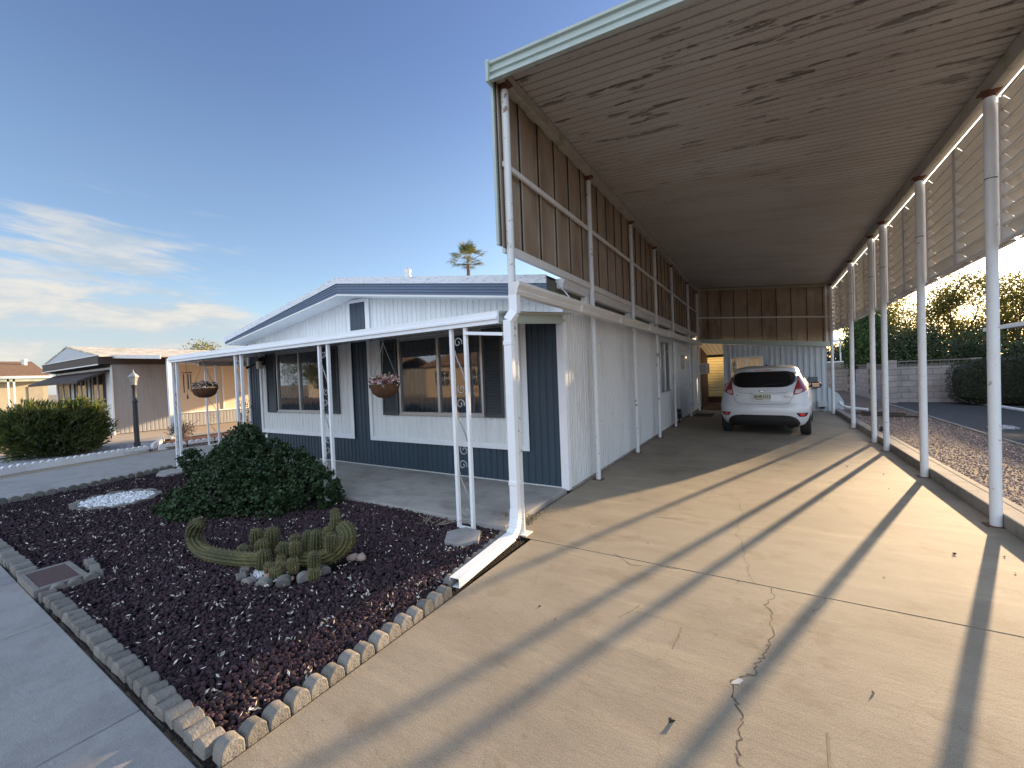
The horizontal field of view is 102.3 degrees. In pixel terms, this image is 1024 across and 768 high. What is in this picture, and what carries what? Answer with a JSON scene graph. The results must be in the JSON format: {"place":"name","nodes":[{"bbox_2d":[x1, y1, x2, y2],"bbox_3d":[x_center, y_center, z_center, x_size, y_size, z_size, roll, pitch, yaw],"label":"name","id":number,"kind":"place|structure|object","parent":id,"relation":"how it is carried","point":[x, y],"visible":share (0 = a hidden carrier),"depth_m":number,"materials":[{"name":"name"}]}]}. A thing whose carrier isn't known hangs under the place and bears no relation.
{"place":"outdoors","nodes":[
{"label":"outdoors","id":0,"kind":"place"},
{"bbox_2d":[0,565,195,767],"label":"sidewalk","id":1,"kind":"structure","parent":0,"point":[66,701],"depth_m":1.97,"materials":[{"name":"concrete"}]},
{"bbox_2d":[0,444,218,499],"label":"side driveway","id":2,"kind":"structure","parent":0,"point":[44,481],"depth_m":7.72,"materials":[{"name":"concrete"}]},
{"bbox_2d":[28,346,210,434],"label":"neighbour house","id":3,"kind":"structure","parent":0,"point":[96,373],"depth_m":15.06,"materials":[{"name":"beige"}]},
{"bbox_2d":[57,384,70,401],"bbox_3d":[-18.776,0.345,17.276,1.760,1.260,0.045,-2,1,32],"label":"window","id":4,"kind":"structure","parent":3,"relation":"in","point":[63,390],"depth_m":17.25,"materials":[{"name":"beige glass"}]},
{"bbox_2d":[75,380,87,399],"bbox_3d":[-16.691,0.289,15.991,1.260,1.260,0.045,-2,1,32],"label":"window","id":5,"kind":"structure","parent":3,"relation":"in","point":[81,387],"depth_m":15.94,"materials":[{"name":"beige glass"}]},
{"bbox_2d":[91,374,103,405],"bbox_3d":[-14.989,0.243,14.942,1.260,1.260,0.045,-2,1,32],"label":"window","id":6,"kind":"structure","parent":3,"relation":"in","point":[97,387],"depth_m":14.92,"materials":[{"name":"beige glass"}]},
{"bbox_2d":[0,420,249,457],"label":"neighbour path","id":7,"kind":"structure","parent":0,"point":[144,436],"depth_m":14.10,"materials":[{"name":"beige concrete"}]},
{"bbox_2d":[112,355,249,438],"bbox_3d":[-9.132,0.127,17.908,4.103,2.755,11.085,-2,1,32],"label":"neighbour carport","id":8,"kind":"object","parent":7,"relation":"on","point":[193,407],"visible":0.2,"depth_m":16.48,"materials":[{"name":"white paint"}]},
{"bbox_2d":[0,467,527,767],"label":"lava rock","id":9,"kind":"object","parent":0,"point":[162,666],"visible":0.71,"depth_m":3.04,"materials":[{"name":"gravel"}]},
{"bbox_2d":[17,561,86,601],"bbox_3d":[-3.700,1.583,3.326,0.540,0.095,0.300,-2,1,32],"label":"meter box","id":10,"kind":"object","parent":9,"relation":"on","point":[33,584],"visible":0.77,"depth_m":3.29,"materials":[{"name":"concrete"}]},
{"bbox_2d":[77,490,154,507],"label":"white pebbles","id":11,"kind":"object","parent":9,"relation":"on","point":[108,500],"visible":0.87,"depth_m":5.68,"materials":[{"name":"gravel"}]},
{"bbox_2d":[156,468,183,476],"bbox_3d":[-6.119,1.588,7.369,0.578,0.055,0.418,-2,1,32],"label":"stepping stone","id":12,"kind":"object","parent":9,"relation":"on","point":[168,472],"visible":0.79,"depth_m":7.26,"materials":[{"name":"stone"}]},
{"bbox_2d":[150,421,345,522],"bbox_3d":[-3.782,1.050,5.453,3.417,1.011,1.567,-2,1,32],"label":"geranium bush","id":13,"kind":"object","parent":9,"relation":"on","point":[234,477],"visible":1,"depth_m":5.00,"materials":[{"name":"green plant"}]},
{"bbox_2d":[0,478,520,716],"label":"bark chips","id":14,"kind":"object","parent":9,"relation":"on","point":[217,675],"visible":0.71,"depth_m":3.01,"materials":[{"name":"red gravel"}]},
{"bbox_2d":[184,508,356,581],"bbox_3d":[-2.075,1.305,3.476,1.766,0.485,0.501,-2,1,20],"label":"cactus","id":15,"kind":"object","parent":9,"relation":"on","point":[325,546],"visible":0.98,"depth_m":3.38,"materials":[{"name":"green plant"}]},
{"bbox_2d":[346,552,365,561],"bbox_3d":[-1.313,1.455,3.459,0.180,0.086,0.068,-2,1,7],"label":"stone","id":16,"kind":"object","parent":9,"relation":"on","point":[360,557],"visible":0.94,"depth_m":3.44,"materials":[{"name":"stone"}]},
{"bbox_2d":[444,527,480,548],"bbox_3d":[-0.459,1.434,3.834,0.387,0.060,0.359,-2,1,32],"label":"stepping stone","id":17,"kind":"object","parent":9,"relation":"on","point":[464,537],"visible":0.77,"depth_m":3.78,"materials":[{"name":"concrete"}]},
{"bbox_2d":[0,395,696,762],"bbox_3d":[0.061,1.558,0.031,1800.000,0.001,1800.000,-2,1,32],"label":"ground","id":18,"kind":"structure","parent":0,"point":[52,397],"depth_m":8.24,"materials":[{"name":"grey concrete"}]},
{"bbox_2d":[0,464,24,475],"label":"scalloped edger","id":19,"kind":"object","parent":18,"relation":"on","point":[10,469],"visible":1,"depth_m":8.22,"materials":[{"name":"white concrete"}]},
{"bbox_2d":[0,359,51,411],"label":"house","id":20,"kind":"structure","parent":18,"relation":"on","point":[17,379],"depth_m":24.83,"materials":[{"name":"beige paint"}]},
{"bbox_2d":[28,386,43,408],"bbox_3d":[-29.059,1.142,25.207,0.040,2.000,0.600,-2,1,32],"label":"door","id":21,"kind":"structure","parent":20,"relation":"in","point":[36,392],"depth_m":25.19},
{"bbox_2d":[24,458,60,470],"bbox_3d":[-9.883,1.698,8.695,0.060,0.180,0.591,-3,1,20],"label":"scalloped edger","id":22,"kind":"object","parent":18,"relation":"on","point":[42,464],"visible":0.98,"depth_m":8.66,"materials":[{"name":"white concrete"}]},
{"bbox_2d":[38,588,57,607],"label":"edging block","id":23,"kind":"structure","parent":18,"relation":"on","point":[41,595],"depth_m":3.03,"materials":[{"name":"concrete"}]},
{"bbox_2d":[44,593,65,615],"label":"edging block","id":24,"kind":"structure","parent":18,"relation":"on","point":[49,600],"depth_m":2.93,"materials":[{"name":"concrete"}]},
{"bbox_2d":[53,600,73,622],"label":"edging block","id":25,"kind":"structure","parent":18,"relation":"on","point":[56,607],"depth_m":2.83,"materials":[{"name":"concrete"}]},
{"bbox_2d":[57,602,78,622],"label":"edging block","id":26,"kind":"structure","parent":18,"relation":"on","point":[70,607],"depth_m":2.79,"materials":[{"name":"concrete"}]},
{"bbox_2d":[60,608,83,631],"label":"edging block","id":27,"kind":"structure","parent":18,"relation":"on","point":[65,615],"depth_m":2.73,"materials":[{"name":"concrete"}]},
{"bbox_2d":[66,577,84,589],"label":"edging block","id":28,"kind":"structure","parent":18,"relation":"on","point":[75,581],"depth_m":3.19,"materials":[{"name":"concrete"}]},
{"bbox_2d":[60,453,91,465],"bbox_3d":[-9.707,1.683,9.197,0.060,0.180,0.591,-2,1,19],"label":"scalloped edger","id":29,"kind":"object","parent":18,"relation":"on","point":[76,459],"visible":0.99,"depth_m":9.17,"materials":[{"name":"white concrete"}]},
{"bbox_2d":[65,611,87,635],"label":"edging block","id":30,"kind":"structure","parent":18,"relation":"on","point":[69,620],"depth_m":2.69,"materials":[{"name":"concrete"}]},
{"bbox_2d":[0,441,154,466],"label":"white gravel bed","id":31,"kind":"object","parent":18,"relation":"on","point":[46,458],"visible":0.5,"depth_m":9.94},
{"bbox_2d":[0,393,118,462],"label":"oleander bush","id":32,"kind":"object","parent":31,"relation":"on","point":[61,428],"visible":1,"depth_m":9.79,"materials":[{"name":"green plant"}]},
{"bbox_2d":[128,371,140,446],"bbox_3d":[-9.981,0.646,10.925,0.236,2.060,0.204,-2,1,32],"label":"lamp post","id":33,"kind":"object","parent":31,"relation":"on","point":[133,377],"visible":1,"depth_m":10.89,"materials":[{"name":"metal"}]},
{"bbox_2d":[70,615,91,638],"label":"edging block","id":34,"kind":"structure","parent":18,"relation":"on","point":[73,624],"depth_m":2.64,"materials":[{"name":"concrete"}]},
{"bbox_2d":[74,619,96,645],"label":"edging block","id":35,"kind":"structure","parent":18,"relation":"on","point":[82,626],"depth_m":2.58,"materials":[{"name":"concrete"}]},
{"bbox_2d":[80,623,103,649],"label":"edging block","id":36,"kind":"structure","parent":18,"relation":"on","point":[88,630],"depth_m":2.53,"materials":[{"name":"concrete"}]},
{"bbox_2d":[86,628,108,654],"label":"edging block","id":37,"kind":"structure","parent":18,"relation":"on","point":[95,634],"depth_m":2.48,"materials":[{"name":"concrete"}]},
{"bbox_2d":[89,633,112,659],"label":"edging block","id":38,"kind":"structure","parent":18,"relation":"on","point":[100,639],"depth_m":2.43,"materials":[{"name":"concrete"}]},
{"bbox_2d":[93,638,117,666],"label":"edging block","id":39,"kind":"structure","parent":18,"relation":"on","point":[98,648],"depth_m":2.37,"materials":[{"name":"concrete"}]},
{"bbox_2d":[92,449,123,460],"bbox_3d":[-9.529,1.662,9.710,0.060,0.180,0.591,-3,1,19],"label":"scalloped edger","id":40,"kind":"object","parent":18,"relation":"on","point":[107,454],"visible":0.99,"depth_m":9.69,"materials":[{"name":"white concrete"}]},
{"bbox_2d":[99,643,124,672],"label":"edging block","id":41,"kind":"structure","parent":18,"relation":"on","point":[104,654],"depth_m":2.32,"materials":[{"name":"concrete"}]},
{"bbox_2d":[105,650,131,678],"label":"edging block","id":42,"kind":"structure","parent":18,"relation":"on","point":[111,659],"depth_m":2.27,"materials":[{"name":"concrete"}]},
{"bbox_2d":[111,654,137,685],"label":"edging block","id":43,"kind":"structure","parent":18,"relation":"on","point":[121,663],"depth_m":2.22,"materials":[{"name":"concrete"}]},
{"bbox_2d":[118,659,144,691],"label":"edging block","id":44,"kind":"structure","parent":18,"relation":"on","point":[128,669],"depth_m":2.17,"materials":[{"name":"concrete"}]},
{"bbox_2d":[122,445,148,454],"bbox_3d":[-9.359,1.649,10.221,0.060,0.180,0.591,-2,1,20],"label":"scalloped edger","id":45,"kind":"object","parent":18,"relation":"on","point":[129,451],"visible":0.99,"depth_m":10.22,"materials":[{"name":"white concrete"}]},
{"bbox_2d":[126,665,151,698],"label":"edging block","id":46,"kind":"structure","parent":18,"relation":"on","point":[137,674],"depth_m":2.12,"materials":[{"name":"concrete"}]},
{"bbox_2d":[133,671,160,706],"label":"edging block","id":47,"kind":"structure","parent":18,"relation":"on","point":[140,683],"depth_m":2.07,"materials":[{"name":"concrete"}]},
{"bbox_2d":[139,680,168,714],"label":"edging block","id":48,"kind":"structure","parent":18,"relation":"on","point":[148,690],"depth_m":2.02,"materials":[{"name":"concrete"}]},
{"bbox_2d":[146,685,176,723],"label":"edging block","id":49,"kind":"structure","parent":18,"relation":"on","point":[158,697],"depth_m":1.97,"materials":[{"name":"concrete"}]},
{"bbox_2d":[154,693,183,731],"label":"edging block","id":50,"kind":"structure","parent":18,"relation":"on","point":[161,708],"depth_m":1.91,"materials":[{"name":"concrete"}]},
{"bbox_2d":[164,699,193,739],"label":"edging block","id":51,"kind":"structure","parent":18,"relation":"on","point":[172,714],"depth_m":1.87,"materials":[{"name":"concrete"}]},
{"bbox_2d":[174,706,204,748],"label":"edging block","id":52,"kind":"structure","parent":18,"relation":"on","point":[186,720],"depth_m":1.82,"materials":[{"name":"concrete"}]},
{"bbox_2d":[165,432,231,447],"bbox_3d":[-7.075,1.479,15.225,2.135,0.001,9.710,-1,1,34],"label":"red gravel bed","id":53,"kind":"object","parent":18,"relation":"on","point":[186,440],"visible":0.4,"depth_m":12.33,"materials":[{"name":"gravel"}]},
{"bbox_2d":[164,420,198,438],"bbox_3d":[-9.818,1.336,12.326,0.821,0.630,1.050,-3,1,-31],"label":"dry shrub","id":54,"kind":"object","parent":53,"relation":"on","point":[184,433],"visible":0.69,"depth_m":12.28,"materials":[{"name":"brown plant"}]},
{"bbox_2d":[183,716,214,758],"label":"edging block","id":55,"kind":"structure","parent":18,"relation":"on","point":[196,730],"depth_m":1.76,"materials":[{"name":"concrete"}]},
{"bbox_2d":[179,338,220,349],"bbox_3d":[-25.308,-0.948,33.674,4.431,5.709,4.347,-2,1,32],"label":"street tree","id":56,"kind":"object","parent":18,"relation":"on","point":[205,347],"visible":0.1,"depth_m":33.53,"materials":[{"name":"green plant"}]},
{"bbox_2d":[192,726,225,767],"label":"edging block","id":57,"kind":"structure","parent":18,"relation":"on","point":[203,745],"depth_m":1.70,"materials":[{"name":"concrete"}]},
{"bbox_2d":[213,730,244,767],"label":"edging block","id":58,"kind":"structure","parent":18,"relation":"on","point":[228,746],"depth_m":1.68,"materials":[{"name":"concrete"}]},
{"bbox_2d":[237,715,268,750],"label":"edging block","id":59,"kind":"structure","parent":18,"relation":"on","point":[253,730],"depth_m":1.76,"materials":[{"name":"concrete"}]},
{"bbox_2d":[261,700,290,732],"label":"edging block","id":60,"kind":"structure","parent":18,"relation":"on","point":[275,714],"depth_m":1.84,"materials":[{"name":"concrete"}]},
{"bbox_2d":[275,574,291,587],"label":"rock","id":61,"kind":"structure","parent":18,"relation":"on","point":[283,579],"depth_m":3.09,"materials":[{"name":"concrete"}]},
{"bbox_2d":[284,686,310,716],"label":"edging block","id":62,"kind":"structure","parent":18,"relation":"on","point":[297,699],"depth_m":1.93,"materials":[{"name":"concrete"}]},
{"bbox_2d":[303,673,328,701],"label":"edging block","id":63,"kind":"structure","parent":18,"relation":"on","point":[315,685],"depth_m":2.01,"materials":[{"name":"concrete"}]},
{"bbox_2d":[320,662,344,688],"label":"edging block","id":64,"kind":"structure","parent":18,"relation":"on","point":[333,673],"depth_m":2.09,"materials":[{"name":"concrete"}]},
{"bbox_2d":[337,649,360,676],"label":"edging block","id":65,"kind":"structure","parent":18,"relation":"on","point":[348,660],"depth_m":2.17,"materials":[{"name":"concrete"}]},
{"bbox_2d":[353,641,374,664],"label":"edging block","id":66,"kind":"structure","parent":18,"relation":"on","point":[365,650],"depth_m":2.25,"materials":[{"name":"concrete"}]},
{"bbox_2d":[180,459,566,531],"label":"porch slab","id":67,"kind":"structure","parent":18,"relation":"on","point":[424,493],"depth_m":5.23,"materials":[{"name":"concrete"}]},
{"bbox_2d":[368,630,388,654],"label":"edging block","id":68,"kind":"structure","parent":18,"relation":"on","point":[378,640],"depth_m":2.33,"materials":[{"name":"concrete"}]},
{"bbox_2d":[381,622,400,643],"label":"edging block","id":69,"kind":"structure","parent":18,"relation":"on","point":[392,630],"depth_m":2.42,"materials":[{"name":"concrete"}]},
{"bbox_2d":[393,613,412,634],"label":"edging block","id":70,"kind":"structure","parent":18,"relation":"on","point":[404,621],"depth_m":2.50,"materials":[{"name":"concrete"}]},
{"bbox_2d":[405,605,422,625],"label":"edging block","id":71,"kind":"structure","parent":18,"relation":"on","point":[415,613],"depth_m":2.58,"materials":[{"name":"concrete"}]},
{"bbox_2d":[416,599,433,618],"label":"edging block","id":72,"kind":"structure","parent":18,"relation":"on","point":[426,606],"depth_m":2.67,"materials":[{"name":"concrete"}]},
{"bbox_2d":[426,591,443,610],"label":"edging block","id":73,"kind":"structure","parent":18,"relation":"on","point":[436,598],"depth_m":2.75,"materials":[{"name":"concrete"}]},
{"bbox_2d":[436,585,451,603],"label":"edging block","id":74,"kind":"structure","parent":18,"relation":"on","point":[445,591],"depth_m":2.83,"materials":[{"name":"concrete"}]},
{"bbox_2d":[446,239,486,274],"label":"fan palm","id":75,"kind":"object","parent":18,"relation":"on","point":[467,248],"visible":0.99,"depth_m":43.28,"materials":[{"name":"green plant"}]},
{"bbox_2d":[224,268,709,490],"bbox_3d":[1.448,-0.741,13.630,8.160,3.830,16.025,-2,1,32],"label":"mobile home","id":76,"kind":"object","parent":18,"relation":"on","point":[408,425],"visible":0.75,"depth_m":6.61,"materials":[{"name":"white metal"}]},
{"bbox_2d":[275,349,319,412],"bbox_3d":[-4.158,-0.056,8.279,1.760,1.410,0.295,-2,1,32],"label":"window","id":77,"kind":"structure","parent":76,"relation":"in","point":[280,410],"depth_m":8.23,"materials":[{"name":"metal"}]},
{"bbox_2d":[167,311,570,528],"bbox_3d":[-1.486,0.177,11.581,10.634,2.365,11.875,-2,1,32],"label":"porch cover","id":78,"kind":"object","parent":76,"relation":"attached to","point":[235,357],"visible":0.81,"depth_m":4.94,"materials":[{"name":"white metal"}]},
{"bbox_2d":[191,359,218,397],"bbox_3d":[-5.216,-0.092,6.986,0.400,0.652,0.392,-2,1,32],"label":"hanging basket","id":79,"kind":"object","parent":78,"relation":"hanging from","point":[203,392],"visible":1,"depth_m":6.90,"materials":[{"name":"brown wicker"}]},
{"bbox_2d":[368,338,400,397],"bbox_3d":[-1.465,-0.180,4.713,0.366,0.682,0.372,-2,1,32],"label":"hanging basket","id":80,"kind":"object","parent":78,"relation":"hanging from","point":[389,389],"visible":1,"depth_m":4.62,"materials":[{"name":"brown wicker"}]},
{"bbox_2d":[397,330,483,416],"bbox_3d":[-1.060,-0.139,6.370,1.880,1.410,0.295,-2,1,32],"label":"window","id":81,"kind":"structure","parent":76,"relation":"in","point":[439,413],"depth_m":6.27,"materials":[{"name":"metal"}]},
{"bbox_2d":[659,341,670,392],"bbox_3d":[3.806,-0.430,10.399,0.150,1.350,1.320,-2,1,32],"label":"window","id":82,"kind":"structure","parent":76,"relation":"in","point":[664,347],"depth_m":10.35,"materials":[{"name":"glass"}]},
{"bbox_2d":[677,346,687,419],"bbox_3d":[5.184,-0.044,12.476,0.100,2.130,1.350,-2,1,32],"label":"door","id":83,"kind":"structure","parent":76,"relation":"in","point":[681,352],"depth_m":12.36,"materials":[{"name":"metal"}]},
{"bbox_2d":[690,348,693,411],"bbox_3d":[6.008,-0.125,13.887,0.105,2.170,0.620,-2,1,32],"label":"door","id":84,"kind":"structure","parent":76,"relation":"in","point":[691,351],"depth_m":14.09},
{"bbox_2d":[701,402,720,408],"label":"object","id":85,"kind":"object","parent":18,"relation":"on","point":[712,405],"depth_m":16.16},
{"bbox_2d":[699,343,723,401],"bbox_3d":[7.497,-0.383,16.378,2.000,2.532,3.560,-2,1,32],"label":"louvred screen","id":86,"kind":"object","parent":85,"relation":"on","point":[714,352],"visible":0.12,"depth_m":17.59,"materials":[{"name":"beige wood"}]},
{"bbox_2d":[838,310,896,381],"bbox_3d":[16.843,-1.596,19.508,2.138,4.218,2.099,-2,1,5],"label":"cypress","id":87,"kind":"object","parent":18,"relation":"on","point":[861,344],"visible":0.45,"depth_m":19.19,"materials":[{"name":"green plant"}]},
{"bbox_2d":[827,302,911,350],"bbox_3d":[28.449,-3.666,33.588,5.724,6.900,5.945,-2,1,32],"label":"backlit tree","id":88,"kind":"object","parent":18,"relation":"on","point":[889,318],"visible":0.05,"depth_m":32.24,"materials":[{"name":"green plant"}]},
{"bbox_2d":[876,294,949,341],"bbox_3d":[31.976,-4.260,34.195,6.008,7.894,6.425,-3,1,-15],"label":"backlit tree","id":89,"kind":"object","parent":18,"relation":"on","point":[904,314],"visible":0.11,"depth_m":33.15,"materials":[{"name":"green plant"}]},
{"bbox_2d":[875,318,961,366],"bbox_3d":[17.418,-1.182,17.862,2.845,3.396,3.113,-2,1,32],"label":"leafy shrub","id":90,"kind":"object","parent":18,"relation":"on","point":[906,346],"visible":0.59,"depth_m":17.43,"materials":[{"name":"green plant"}]},
{"bbox_2d":[827,357,1020,402],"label":"block wall","id":91,"kind":"structure","parent":18,"relation":"on","point":[902,383],"depth_m":14.22,"materials":[{"name":"concrete"}]},
{"bbox_2d":[835,408,1023,540],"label":"kerb","id":92,"kind":"structure","parent":18,"relation":"on","point":[973,493],"depth_m":4.67,"materials":[{"name":"concrete"}]},
{"bbox_2d":[835,390,1023,507],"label":"gravel yard","id":93,"kind":"structure","parent":18,"relation":"on","point":[862,402],"depth_m":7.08,"materials":[{"name":"beige gravel"}]},
{"bbox_2d":[844,390,1023,446],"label":"yard edging","id":94,"kind":"object","parent":18,"relation":"on","point":[985,433],"visible":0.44,"depth_m":8.74,"materials":[{"name":"concrete"}]},
{"bbox_2d":[890,402,1023,443],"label":"road","id":95,"kind":"structure","parent":18,"relation":"on","point":[972,415],"depth_m":10.42,"materials":[{"name":"grey asphalt"}]},
{"bbox_2d":[945,356,1023,404],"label":"clipped hedge","id":96,"kind":"object","parent":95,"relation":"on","point":[968,377],"visible":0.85,"depth_m":12.31,"materials":[{"name":"green plant"}]},
{"bbox_2d":[910,268,1015,344],"bbox_3d":[33.977,-4.719,31.524,5.304,8.668,6.140,-2,1,32],"label":"backlit tree","id":97,"kind":"object","parent":18,"relation":"on","point":[947,301],"visible":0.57,"depth_m":31.06,"materials":[{"name":"green plant"}]},
{"bbox_2d":[942,320,1017,364],"bbox_3d":[19.520,-1.094,17.788,3.379,3.476,3.231,-2,1,32],"label":"leafy shrub","id":98,"kind":"object","parent":18,"relation":"on","point":[973,348],"visible":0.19,"depth_m":17.39,"materials":[{"name":"green plant"}]},
{"bbox_2d":[939,332,1023,357],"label":"oleander hedge","id":99,"kind":"object","parent":18,"relation":"on","point":[1004,346],"visible":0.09,"depth_m":24.40,"materials":[{"name":"green plant"}]},
{"bbox_2d":[963,267,1023,349],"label":"backlit tree","id":100,"kind":"object","parent":18,"relation":"on","point":[1012,301],"visible":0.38,"depth_m":30.35,"materials":[{"name":"green plant"}]},
{"bbox_2d":[983,321,1023,331],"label":"neighbour awning","id":101,"kind":"object","parent":18,"relation":"on","point":[1015,325],"visible":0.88,"depth_m":13.85,"materials":[{"name":"white metal"}]},
{"bbox_2d":[1003,329,1023,356],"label":"leafy shrub","id":102,"kind":"object","parent":18,"relation":"on","point":[1017,349],"visible":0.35,"depth_m":16.41,"materials":[{"name":"green plant"}]},
{"bbox_2d":[0,0,1023,394],"label":"sky","id":103,"kind":"structure","parent":0,"point":[173,173],"materials":[{"name":"blue"}]},
{"bbox_2d":[223,409,1023,767],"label":"driveway","id":104,"kind":"structure","parent":0,"point":[753,597],"depth_m":2.31,"materials":[{"name":"concrete"}]},
{"bbox_2d":[485,0,1023,533],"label":"carport","id":105,"kind":"object","parent":104,"relation":"on","point":[753,172],"visible":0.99,"depth_m":4.56,"materials":[{"name":"white metal"}]},
{"bbox_2d":[449,294,532,588],"bbox_3d":[-0.193,0.317,3.446,0.192,2.245,1.178,-2,1,32],"label":"downspout","id":106,"kind":"object","parent":105,"relation":"attached to","point":[470,569],"visible":1,"depth_m":3.73,"materials":[{"name":"white paint"}]},
{"bbox_2d":[721,361,821,433],"bbox_3d":[6.489,0.181,10.366,2.080,1.721,3.957,-1,1,37],"label":"parked car","id":107,"kind":"object","parent":104,"relation":"on","point":[774,395],"visible":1,"depth_m":8.89,"materials":[{"name":"paint"}]},
{"bbox_2d":[723,344,843,411],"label":"storage shed","id":108,"kind":"structure","parent":104,"relation":"on","point":[810,362],"depth_m":13.27,"materials":[{"name":"white metal"}]},
{"bbox_2d":[730,356,762,377],"bbox_3d":[7.983,-0.520,14.044,1.160,1.020,0.295,-2,1,32],"label":"window","id":109,"kind":"structure","parent":108,"relation":"in","point":[736,363],"depth_m":14.05,"materials":[{"name":"glass"}]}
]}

